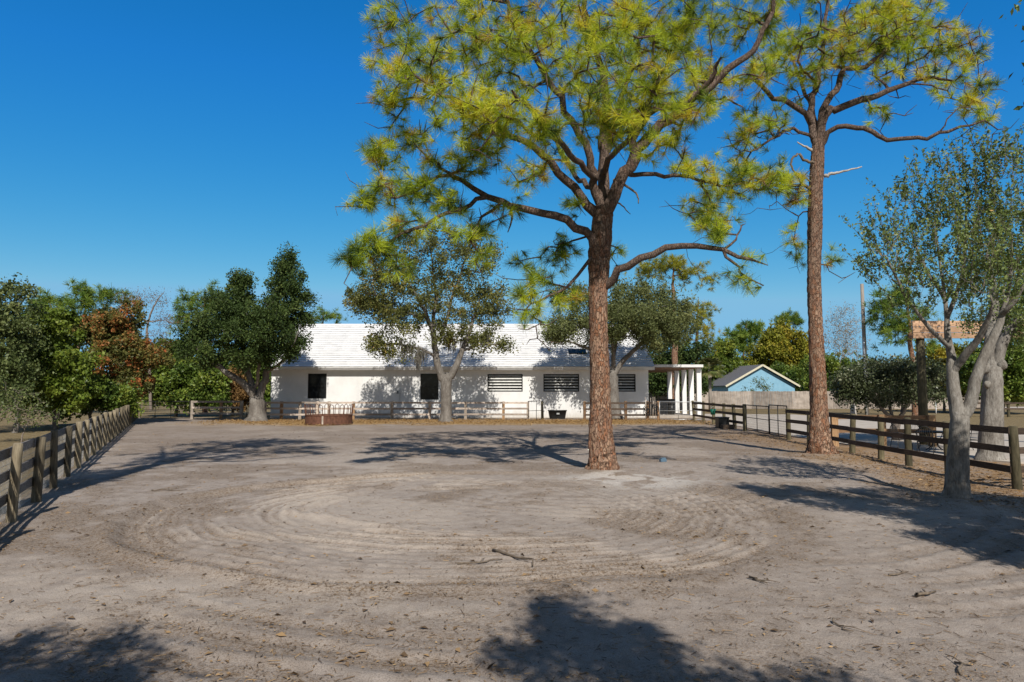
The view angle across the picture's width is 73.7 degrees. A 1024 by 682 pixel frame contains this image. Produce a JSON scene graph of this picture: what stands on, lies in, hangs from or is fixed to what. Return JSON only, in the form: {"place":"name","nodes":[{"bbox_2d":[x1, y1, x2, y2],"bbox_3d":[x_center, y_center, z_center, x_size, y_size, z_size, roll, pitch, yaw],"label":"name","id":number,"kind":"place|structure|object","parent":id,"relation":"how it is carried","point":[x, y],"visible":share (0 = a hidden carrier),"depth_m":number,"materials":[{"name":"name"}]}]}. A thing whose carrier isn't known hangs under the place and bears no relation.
{"place":"outdoors","nodes":[
{"label":"outdoors","id":0,"kind":"place"},
{"bbox_2d":[0,399,1023,681],"bbox_3d":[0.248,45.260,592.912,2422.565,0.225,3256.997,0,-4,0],"label":"ground","id":1,"kind":"structure","parent":0,"point":[308,449],"depth_m":8.95,"materials":[{"name":"beige sand"}]},
{"bbox_2d":[0,272,54,432],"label":"tree","id":2,"kind":"object","parent":1,"relation":"on","point":[18,332],"visible":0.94,"depth_m":35.96,"materials":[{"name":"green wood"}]},
{"bbox_2d":[0,372,65,442],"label":"brush shrub","id":3,"kind":"object","parent":1,"relation":"on","point":[31,412],"visible":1,"depth_m":28.96,"materials":[{"name":"green plant"}]},
{"bbox_2d":[2,301,107,428],"bbox_3d":[-26.376,1.452,39.885,5.226,7.587,4.722,0,-4,0],"label":"thicket shrub","id":4,"kind":"object","parent":1,"relation":"on","point":[66,381],"visible":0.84,"depth_m":38.94,"materials":[{"name":"green plant"}]},
{"bbox_2d":[0,402,138,522],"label":"rail fence","id":5,"kind":"object","parent":1,"relation":"on","point":[116,421],"visible":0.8,"depth_m":15.38,"materials":[{"name":"wood"}]},
{"bbox_2d":[21,277,135,347],"bbox_3d":[-40.368,0.538,62.453,10.540,12.894,6.009,0,-4,0],"label":"pine tree","id":6,"kind":"object","parent":1,"relation":"on","point":[87,297],"visible":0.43,"depth_m":62.06,"materials":[{"name":"green plant"}]},
{"bbox_2d":[37,372,146,424],"bbox_3d":[-26.777,3.667,43.425,6.395,3.720,3.861,0,-4,0],"label":"thicket shrub","id":7,"kind":"object","parent":1,"relation":"on","point":[115,396],"visible":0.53,"depth_m":43.03,"materials":[{"name":"green plant"}]},
{"bbox_2d":[68,296,174,400],"bbox_3d":[-26.080,1.266,45.591,7.127,8.812,4.652,-2,-5,27],"label":"red leaved tree","id":8,"kind":"object","parent":1,"relation":"on","point":[114,332],"visible":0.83,"depth_m":45.07,"materials":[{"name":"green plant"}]},
{"bbox_2d":[112,286,185,408],"bbox_3d":[-29.946,0.490,56.094,5.811,10.389,2.905,0,-4,0],"label":"dead snag","id":9,"kind":"object","parent":1,"relation":"on","point":[162,334],"visible":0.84,"depth_m":56.25,"materials":[{"name":"plant"}]},
{"bbox_2d":[140,401,189,417],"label":"field gate","id":10,"kind":"structure","parent":1,"relation":"on","point":[155,405],"depth_m":53.98,"materials":[{"name":"black metal"}]},
{"bbox_2d":[151,488,187,490],"bbox_3d":[-7.524,3.270,15.043,0.778,0.045,0.266,0,-4,0],"label":"fallen stick","id":11,"kind":"object","parent":1,"relation":"on","point":[168,489],"visible":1,"depth_m":14.98,"materials":[{"name":"wood"}]},
{"bbox_2d":[139,335,232,416],"bbox_3d":[-27.657,2.874,57.783,9.005,7.374,5.564,0,-4,0],"label":"thicket shrub","id":12,"kind":"object","parent":1,"relation":"on","point":[180,380],"visible":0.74,"depth_m":56.31,"materials":[{"name":"green plant"}]},
{"bbox_2d":[166,279,224,412],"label":"pine tree","id":13,"kind":"object","parent":1,"relation":"on","point":[190,301],"visible":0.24,"depth_m":65.87,"materials":[{"name":"green plant"}]},
{"bbox_2d":[190,401,242,418],"bbox_3d":[-23.018,5.462,53.231,4.029,1.626,0.227,0,-4,0],"label":"rail fence","id":14,"kind":"object","parent":1,"relation":"on","point":[220,413],"visible":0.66,"depth_m":53.14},
{"bbox_2d":[224,364,249,415],"bbox_3d":[-24.467,4.364,59.761,4.350,4.710,3.410,0,-4,0],"label":"dry shrub","id":15,"kind":"object","parent":1,"relation":"on","point":[238,392],"visible":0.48,"depth_m":59.22,"materials":[{"name":"brown plant"}]},
{"bbox_2d":[221,341,270,406],"bbox_3d":[-24.167,3.361,62.166,6.434,7.030,3.988,0,-4,0],"label":"thicket shrub","id":16,"kind":"object","parent":1,"relation":"on","point":[267,395],"visible":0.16,"depth_m":61.25,"materials":[{"name":"green plant"}]},
{"bbox_2d":[171,242,322,421],"bbox_3d":[-18.860,-0.799,48.133,10.022,13.374,6.617,0,-4,0],"label":"oak tree","id":17,"kind":"object","parent":1,"relation":"on","point":[276,324],"visible":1,"depth_m":47.93,"materials":[{"name":"green plant"}]},
{"bbox_2d":[307,306,347,323],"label":"pine tree","id":18,"kind":"object","parent":1,"relation":"on","point":[330,316],"visible":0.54,"depth_m":90.02,"materials":[{"name":"green plant"}]},
{"bbox_2d":[265,401,527,419],"bbox_3d":[-8.759,5.373,51.733,20.145,1.603,0.227,0,-4,0],"label":"rail fence","id":19,"kind":"object","parent":1,"relation":"on","point":[391,409],"visible":0.64,"depth_m":51.64,"materials":[{"name":"brown wood"}]},
{"bbox_2d":[342,220,520,421],"bbox_3d":[-5.766,-1.433,48.209,12.292,14.694,6.209,1,-4,-20],"label":"oak tree","id":20,"kind":"object","parent":1,"relation":"on","point":[381,305],"visible":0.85,"depth_m":47.53,"materials":[{"name":"green plant"}]},
{"bbox_2d":[181,418,737,425],"bbox_3d":[-3.469,5.527,46.492,37.198,0.354,10.682,0,-4,0],"label":"straw bed","id":21,"kind":"object","parent":1,"relation":"on","point":[499,421],"visible":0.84,"depth_m":46.86,"materials":[{"name":"brown plant"}]},
{"bbox_2d":[304,404,353,424],"bbox_3d":[-12.002,4.779,44.771,3.142,1.303,3.153,0,-4,0],"label":"hay feeder","id":22,"kind":"object","parent":21,"relation":"on","point":[328,418],"visible":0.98,"depth_m":43.58,"materials":[{"name":"brown wood"}]},
{"bbox_2d":[457,558,501,563],"bbox_3d":[-0.422,2.800,8.702,0.630,0.038,0.177,3,-5,-38],"label":"fallen stick","id":23,"kind":"object","parent":1,"relation":"on","point":[481,561],"visible":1,"depth_m":8.62,"materials":[{"name":"wood"}]},
{"bbox_2d":[270,324,702,417],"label":"barn building","id":24,"kind":"structure","parent":1,"relation":"on","point":[337,364],"depth_m":55.93,"materials":[{"name":"white paint"}]},
{"bbox_2d":[308,374,326,398],"bbox_3d":[-15.949,3.691,55.932,1.517,2.037,0.085,0,-4,0],"label":"window","id":25,"kind":"structure","parent":24,"relation":"in","point":[317,383],"depth_m":55.96,"materials":[{"name":"black glass"}]},
{"bbox_2d":[420,374,437,399],"bbox_3d":[-6.763,3.735,55.929,1.474,2.124,0.085,0,-4,0],"label":"window","id":26,"kind":"structure","parent":24,"relation":"in","point":[428,382],"depth_m":55.95,"materials":[{"name":"black glass"}]},
{"bbox_2d":[488,374,522,391],"bbox_3d":[-0.567,3.434,55.991,2.870,1.429,0.205,0,-4,0],"label":"louver window","id":27,"kind":"structure","parent":24,"relation":"in","point":[496,382],"depth_m":56.00,"materials":[{"name":"white metal"}]},
{"bbox_2d":[543,374,578,391],"bbox_3d":[4.036,3.434,55.991,2.914,1.429,0.205,0,-4,0],"label":"louver window","id":28,"kind":"structure","parent":24,"relation":"in","point":[551,382],"depth_m":56.00,"materials":[{"name":"black metal"}]},
{"bbox_2d":[617,374,635,391],"bbox_3d":[8.705,3.434,55.991,2.826,1.429,0.205,0,-4,0],"label":"louver window","id":29,"kind":"structure","parent":24,"relation":"in","point":[626,382],"depth_m":56.00,"materials":[{"name":"black metal"}]},
{"bbox_2d":[4,348,1016,401],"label":"wood","id":30,"kind":"object","parent":1,"relation":"on","point":[690,363],"depth_m":147.70,"materials":[{"name":"brown wood"}]},
{"bbox_2d":[0,429,1023,681],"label":"leaf litter","id":31,"kind":"object","parent":1,"relation":"on","point":[594,589],"visible":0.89,"depth_m":7.94,"materials":[{"name":"brown plant"}]},
{"bbox_2d":[0,447,1023,681],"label":"twig litter","id":32,"kind":"object","parent":1,"relation":"on","point":[518,592],"visible":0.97,"depth_m":6.91,"materials":[{"name":"brown wood"}]},
{"bbox_2d":[492,549,533,565],"bbox_3d":[0.082,2.791,8.904,0.217,0.070,0.963,3,-5,-33],"label":"fallen stick","id":33,"kind":"object","parent":1,"relation":"on","point":[508,554],"visible":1,"depth_m":8.89,"materials":[{"name":"wood"}]},
{"bbox_2d":[528,401,542,420],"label":"field gate","id":34,"kind":"structure","parent":1,"relation":"on","point":[536,410],"depth_m":50.52,"materials":[{"name":"white metal"}]},
{"bbox_2d":[541,402,543,418],"bbox_3d":[2.300,5.429,51.737,0.230,1.673,0.206,4,-6,-45],"label":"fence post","id":35,"kind":"object","parent":1,"relation":"on","point":[542,412],"visible":0.73,"depth_m":51.66,"materials":[{"name":"white wood"}]},
{"bbox_2d":[548,410,566,418],"bbox_3d":[3.541,5.738,53.309,1.520,0.680,0.990,0,-4,0],"label":"water trough","id":36,"kind":"object","parent":1,"relation":"on","point":[557,414],"visible":0.97,"depth_m":52.94,"materials":[{"name":"black plastic"}]},
{"bbox_2d":[329,0,800,469],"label":"pine tree","id":37,"kind":"object","parent":1,"relation":"on","point":[497,123],"visible":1,"depth_m":17.74,"materials":[{"name":"green plant"}]},
{"bbox_2d":[536,274,704,419],"bbox_3d":[8.432,0.408,52.667,13.258,11.667,8.016,0,-4,0],"label":"oak tree","id":38,"kind":"object","parent":1,"relation":"on","point":[659,328],"visible":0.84,"depth_m":51.93,"materials":[{"name":"green plant"}]},
{"bbox_2d":[583,401,659,419],"bbox_3d":[8.214,5.327,51.235,5.729,1.632,0.227,0,-4,0],"label":"rail fence","id":39,"kind":"object","parent":1,"relation":"on","point":[625,409],"visible":0.5,"depth_m":51.15,"materials":[{"name":"wood"}]},
{"bbox_2d":[659,401,701,419],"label":"field gate","id":40,"kind":"structure","parent":39,"relation":"attached to","point":[678,410],"depth_m":50.92,"materials":[{"name":"grey metal"}]},
{"bbox_2d":[643,398,658,419],"bbox_3d":[10.382,5.040,50.949,1.212,1.734,0.359,0,-4,0],"label":"hose rack","id":41,"kind":"object","parent":1,"relation":"on","point":[650,409],"visible":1,"depth_m":50.95,"materials":[{"name":"black plastic"}]},
{"bbox_2d":[659,458,666,461],"bbox_3d":[4.624,3.639,20.921,0.200,0.125,0.120,1,-4,-17],"label":"utility cover","id":42,"kind":"object","parent":1,"relation":"on","point":[662,459],"visible":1,"depth_m":20.87,"materials":[{"name":"blue plastic"}]},
{"bbox_2d":[624,252,722,398],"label":"pine tree","id":43,"kind":"object","parent":1,"relation":"on","point":[673,264],"visible":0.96,"depth_m":76.24,"materials":[{"name":"green plant"}]},
{"bbox_2d":[648,340,715,398],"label":"background tree","id":44,"kind":"object","parent":1,"relation":"on","point":[657,386],"visible":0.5,"depth_m":77.51,"materials":[{"name":"green plant"}]},
{"bbox_2d":[676,297,724,396],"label":"pine tree","id":45,"kind":"object","parent":1,"relation":"on","point":[703,316],"visible":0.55,"depth_m":83.93,"materials":[{"name":"green plant"}]},
{"bbox_2d":[694,357,726,409],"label":"cabbage palm","id":46,"kind":"object","parent":1,"relation":"on","point":[714,361],"visible":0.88,"depth_m":71.52,"materials":[{"name":"green plant"}]},
{"bbox_2d":[691,401,746,430],"bbox_3d":[13.106,4.815,43.963,0.297,1.778,13.052,0,-4,3],"label":"rail fence","id":47,"kind":"object","parent":1,"relation":"on","point":[733,413],"visible":0.77,"depth_m":41.90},
{"bbox_2d":[710,407,715,414],"bbox_3d":[12.893,4.466,43.791,0.393,0.518,0.380,0,-4,0],"label":"feed bucket","id":48,"kind":"object","parent":47,"relation":"hanging from","point":[712,411],"visible":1,"depth_m":43.65,"materials":[{"name":"green plastic"}]},
{"bbox_2d":[715,417,729,427],"bbox_3d":[12.395,4.802,40.258,0.680,0.655,0.760,0,-4,0],"label":"mounting box","id":49,"kind":"object","parent":1,"relation":"on","point":[719,421],"visible":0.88,"depth_m":39.92,"materials":[{"name":"black plastic"}]},
{"bbox_2d":[702,336,749,380],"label":"background tree","id":50,"kind":"object","parent":1,"relation":"on","point":[727,350],"visible":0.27,"depth_m":103.05,"materials":[{"name":"green plant"}]},
{"bbox_2d":[720,424,734,428],"bbox_3d":[12.438,4.944,39.345,0.700,0.240,0.500,0,-4,0],"label":"mounting step","id":51,"kind":"object","parent":1,"relation":"on","point":[726,426],"visible":1,"depth_m":39.10,"materials":[{"name":"black plastic"}]},
{"bbox_2d":[709,318,765,361],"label":"pine tree","id":52,"kind":"object","parent":1,"relation":"on","point":[748,331],"visible":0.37,"depth_m":111.31,"materials":[{"name":"green plant"}]},
{"bbox_2d":[706,364,800,403],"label":"blue house","id":53,"kind":"structure","parent":1,"relation":"on","point":[739,378],"depth_m":96.00,"materials":[{"name":"blue wood"}]},
{"bbox_2d":[746,404,768,433],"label":"walk gate","id":54,"kind":"structure","parent":1,"relation":"on","point":[756,406],"depth_m":35.44,"materials":[{"name":"black metal"}]},
{"bbox_2d":[741,377,773,390],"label":"garden shrub","id":55,"kind":"object","parent":1,"relation":"on","point":[763,388],"visible":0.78,"depth_m":84.21,"materials":[{"name":"green plant"}]},
{"bbox_2d":[749,576,779,582],"bbox_3d":[2.875,2.746,7.815,0.345,0.042,0.122,-3,-5,36],"label":"fallen stick","id":56,"kind":"object","parent":1,"relation":"on","point":[754,578],"visible":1,"depth_m":7.85,"materials":[{"name":"wood"}]},
{"bbox_2d":[742,318,808,367],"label":"maple tree","id":57,"kind":"object","parent":1,"relation":"on","point":[781,342],"visible":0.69,"depth_m":106.41,"materials":[{"name":"yellow plant"}]},
{"bbox_2d":[769,404,786,437],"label":"walk gate","id":58,"kind":"structure","parent":1,"relation":"on","point":[777,420],"depth_m":32.31,"materials":[{"name":"black metal"}]},
{"bbox_2d":[768,307,806,329],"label":"pine tree","id":59,"kind":"object","parent":1,"relation":"on","point":[795,320],"visible":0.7,"depth_m":149.79,"materials":[{"name":"green plant"}]},
{"bbox_2d":[769,353,826,390],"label":"background tree","id":60,"kind":"object","parent":1,"relation":"on","point":[794,373],"visible":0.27,"depth_m":100.75,"materials":[{"name":"green plant"}]},
{"bbox_2d":[649,391,980,408],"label":"privacy fence","id":61,"kind":"object","parent":1,"relation":"on","point":[798,400],"visible":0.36,"depth_m":81.69,"materials":[{"name":"grey wood"}]},
{"bbox_2d":[799,353,878,393],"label":"background tree","id":62,"kind":"object","parent":1,"relation":"on","point":[832,363],"visible":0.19,"depth_m":86.89,"materials":[{"name":"green plant"}]},
{"bbox_2d":[823,301,871,362],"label":"bare tree","id":63,"kind":"object","parent":1,"relation":"on","point":[845,341],"visible":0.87,"depth_m":92.06,"materials":[{"name":"grey plant"}]},
{"bbox_2d":[832,618,864,630],"bbox_3d":[3.099,2.649,6.357,0.130,0.051,0.306,3,-5,-35],"label":"fallen stick","id":64,"kind":"object","parent":1,"relation":"on","point":[834,622],"visible":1,"depth_m":6.34,"materials":[{"name":"wood"}]},
{"bbox_2d":[850,404,856,414],"bbox_3d":[30.845,6.263,61.708,0.647,1.050,0.680,0,-4,0],"label":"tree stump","id":65,"kind":"object","parent":1,"relation":"on","point":[853,411],"visible":0.46,"depth_m":61.52,"materials":[{"name":"wood"}]},
{"bbox_2d":[860,284,871,414],"bbox_3d":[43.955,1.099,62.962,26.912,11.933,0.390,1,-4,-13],"label":"utility pole","id":66,"kind":"object","parent":1,"relation":"on","point":[864,347],"visible":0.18,"depth_m":60.16,"materials":[{"name":"grey wood"}]},
{"bbox_2d":[717,0,1017,453],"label":"pine tree","id":67,"kind":"object","parent":1,"relation":"on","point":[820,441],"visible":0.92,"depth_m":23.14,"materials":[{"name":"green plant"}]},
{"bbox_2d":[830,414,936,446],"bbox_3d":[14.515,3.625,26.775,3.776,1.470,0.376,-1,-4,10],"label":"rail fence","id":68,"kind":"object","parent":1,"relation":"on","point":[834,432],"visible":0.38,"depth_m":26.78,"materials":[{"name":"brown wood"}]},
{"bbox_2d":[828,350,947,439],"bbox_3d":[16.439,2.468,29.765,5.489,4.134,3.778,0,-4,0],"label":"bush","id":69,"kind":"object","parent":1,"relation":"on","point":[893,382],"visible":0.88,"depth_m":29.25,"materials":[{"name":"green plant"}]},
{"bbox_2d":[888,569,907,575],"bbox_3d":[4.645,2.788,8.208,0.140,0.045,0.381,-4,-6,42],"label":"fallen stick","id":70,"kind":"object","parent":1,"relation":"on","point":[899,573],"visible":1,"depth_m":8.12,"materials":[{"name":"brown wood"}]},
{"bbox_2d":[890,424,912,449],"bbox_3d":[14.062,3.510,24.711,0.596,0.987,0.569,0,-4,0],"label":"patio chair","id":71,"kind":"object","parent":1,"relation":"on","point":[896,438],"visible":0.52,"depth_m":24.68,"materials":[{"name":"black metal"}]},
{"bbox_2d":[785,408,1022,489],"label":"rail fence","id":72,"kind":"object","parent":1,"relation":"on","point":[1012,449],"visible":0.65,"depth_m":19.50,"materials":[{"name":"brown wood"}]},
{"bbox_2d":[860,281,951,414],"bbox_3d":[33.688,0.697,58.417,7.182,11.900,4.948,0,-4,0],"label":"pine tree","id":73,"kind":"object","parent":1,"relation":"on","point":[903,326],"visible":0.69,"depth_m":57.96,"materials":[{"name":"green plant"}]},
{"bbox_2d":[911,425,929,448],"bbox_3d":[15.293,3.581,25.693,0.569,0.987,0.596,0,-4,-6],"label":"patio chair","id":74,"kind":"object","parent":1,"relation":"on","point":[920,435],"visible":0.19,"depth_m":25.66,"materials":[{"name":"black metal"}]},
{"bbox_2d":[914,589,936,596],"bbox_3d":[4.447,2.712,7.373,0.374,0.057,0.132,4,-5,-41],"label":"fallen stick","id":75,"kind":"object","parent":1,"relation":"on","point":[917,594],"visible":1,"depth_m":7.32,"materials":[{"name":"brown wood"}]},
{"bbox_2d":[916,426,935,453],"bbox_3d":[14.326,3.431,23.636,0.569,0.987,0.596,-3,-5,37],"label":"patio chair","id":76,"kind":"object","parent":1,"relation":"on","point":[923,433],"visible":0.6,"depth_m":23.52,"materials":[{"name":"black metal"}]},
{"bbox_2d":[915,430,943,450],"bbox_3d":[15.247,3.632,24.602,1.231,0.749,1.240,0,-4,0],"label":"patio table","id":77,"kind":"object","parent":1,"relation":"on","point":[933,431],"visible":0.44,"depth_m":24.52,"materials":[{"name":"black metal"}]},
{"bbox_2d":[838,122,1023,498],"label":"oak tree","id":78,"kind":"object","parent":1,"relation":"on","point":[957,476],"visible":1,"depth_m":13.68,"materials":[{"name":"green plant"}]},
{"bbox_2d":[913,339,980,411],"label":"background tree","id":79,"kind":"object","parent":1,"relation":"on","point":[941,352],"visible":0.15,"depth_m":68.93,"materials":[{"name":"green plant"}]},
{"bbox_2d":[945,654,972,675],"bbox_3d":[3.550,2.586,5.467,0.200,0.044,0.366,-4,-5,40],"label":"fallen stick","id":80,"kind":"object","parent":1,"relation":"on","point":[959,667],"visible":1,"depth_m":5.48,"materials":[{"name":"wood"}]},
{"bbox_2d":[908,321,1022,444],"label":"timber gateway","id":81,"kind":"object","parent":1,"relation":"on","point":[920,326],"visible":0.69,"depth_m":27.37,"materials":[{"name":"brown wood"}]},
{"bbox_2d":[970,431,977,449],"bbox_3d":[16.432,3.495,24.511,0.596,0.987,0.569,0,-4,0],"label":"patio chair","id":82,"kind":"object","parent":1,"relation":"on","point":[973,439],"visible":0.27,"depth_m":24.50,"materials":[{"name":"white metal"}]},
{"bbox_2d":[948,195,1023,461],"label":"oak tree","id":83,"kind":"object","parent":1,"relation":"on","point":[992,405],"visible":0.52,"depth_m":21.65,"materials":[{"name":"green plant"}]},
{"bbox_2d":[956,338,1023,413],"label":"background tree","id":84,"kind":"object","parent":1,"relation":"on","point":[1013,379],"visible":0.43,"depth_m":62.36,"materials":[{"name":"green plant"}]},
{"bbox_2d":[976,401,1023,416],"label":"rail fence","id":85,"kind":"object","parent":1,"relation":"on","point":[1008,408],"visible":0.3,"depth_m":56.80,"materials":[{"name":"wood"}]},
{"bbox_2d":[999,0,1023,109],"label":"oak tree","id":86,"kind":"object","parent":1,"relation":"on","point":[1017,7],"visible":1,"depth_m":8.66,"materials":[{"name":"green plant"}]},
{"bbox_2d":[1018,428,1023,472],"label":"rail fence","id":87,"kind":"object","parent":1,"relation":"on","point":[1020,431],"visible":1,"depth_m":15.60,"materials":[{"name":"brown wood"}]},
{"bbox_2d":[0,0,1023,370],"label":"sky","id":88,"kind":"structure","parent":0,"point":[171,145],"materials":[{"name":"blue"}]},
{"bbox_2d":[649,399,673,411],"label":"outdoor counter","id":89,"kind":"object","parent":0,"point":[663,405],"visible":0.32,"depth_m":65.37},
{"bbox_2d":[668,403,674,414],"bbox_3d":[13.946,5.929,59.727,0.682,1.010,0.700,0,-4,0],"label":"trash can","id":90,"kind":"object","parent":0,"point":[671,406],"visible":0.98,"depth_m":59.47,"materials":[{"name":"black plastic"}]},
{"bbox_2d":[705,414,1023,463],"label":"driveway","id":91,"kind":"structure","parent":0,"point":[867,438],"depth_m":36.88,"materials":[{"name":"concrete"}]}
]}

